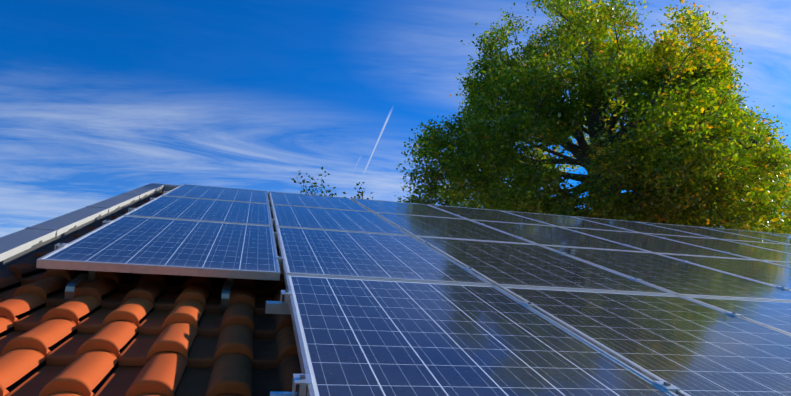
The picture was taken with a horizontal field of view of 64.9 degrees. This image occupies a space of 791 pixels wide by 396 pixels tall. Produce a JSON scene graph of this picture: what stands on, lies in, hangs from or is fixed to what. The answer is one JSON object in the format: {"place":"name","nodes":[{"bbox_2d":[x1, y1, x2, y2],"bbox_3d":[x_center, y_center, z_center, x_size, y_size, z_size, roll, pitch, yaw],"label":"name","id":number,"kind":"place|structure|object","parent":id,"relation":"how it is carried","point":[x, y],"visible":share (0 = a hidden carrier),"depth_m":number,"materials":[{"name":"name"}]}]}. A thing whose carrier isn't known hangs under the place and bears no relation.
{"place":"outdoors","nodes":[
{"label":"outdoors","id":0,"kind":"place"},
{"bbox_2d":[290,166,373,198],"bbox_3d":[-1.333,3.981,11.738,1.832,10.170,1.166,5,-21,-13],"label":"tree","id":1,"kind":"object","parent":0,"point":[332,194],"depth_m":13.21,"materials":[{"name":"green plant"}]},
{"bbox_2d":[0,0,790,236],"label":"sky","id":2,"kind":"structure","parent":0,"point":[100,100],"materials":[{"name":"blue"}]},
{"bbox_2d":[395,0,790,233],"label":"oak tree","id":3,"kind":"object","parent":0,"point":[675,197],"depth_m":14.82,"materials":[{"name":"green plant"}]},
{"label":"house walls","id":4,"kind":"object","parent":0,"visible":0},
{"bbox_2d":[0,268,254,394],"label":"roof deck","id":5,"kind":"structure","parent":4,"relation":"on","point":[13,386],"depth_m":2.45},
{"bbox_2d":[0,183,164,289],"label":"verge trim","id":6,"kind":"structure","parent":5,"relation":"attached to","point":[23,246],"depth_m":3.73,"materials":[{"name":"grey metal"}]},
{"bbox_2d":[64,271,233,311],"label":"roof hooks","id":7,"kind":"object","parent":5,"relation":"attached to","point":[90,275],"visible":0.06,"depth_m":2.68,"materials":[{"name":"silver metal"}]},
{"bbox_2d":[0,193,301,395],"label":"roof tiles","id":8,"kind":"object","parent":5,"relation":"on","point":[230,354],"visible":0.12,"depth_m":2.20,"materials":[{"name":"ceramic"}]},
{"bbox_2d":[157,183,267,192],"bbox_3d":[3.906,0.582,9.073,14.139,0.365,0.164,5,4,-13],"label":"ridge cap","id":9,"kind":"object","parent":5,"relation":"attached to","point":[168,187],"visible":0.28,"depth_m":7.48,"materials":[{"name":"metal"}]},
{"bbox_2d":[36,184,790,395],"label":"solar panels","id":10,"kind":"object","parent":5,"relation":"attached to","point":[383,305],"visible":0.98,"depth_m":2.87,"materials":[{"name":"glass"}]},
{"bbox_2d":[54,185,789,395],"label":"mounting rails","id":11,"kind":"object","parent":5,"relation":"attached to","point":[302,381],"visible":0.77,"depth_m":2.38,"materials":[{"name":"metal"}]}
]}

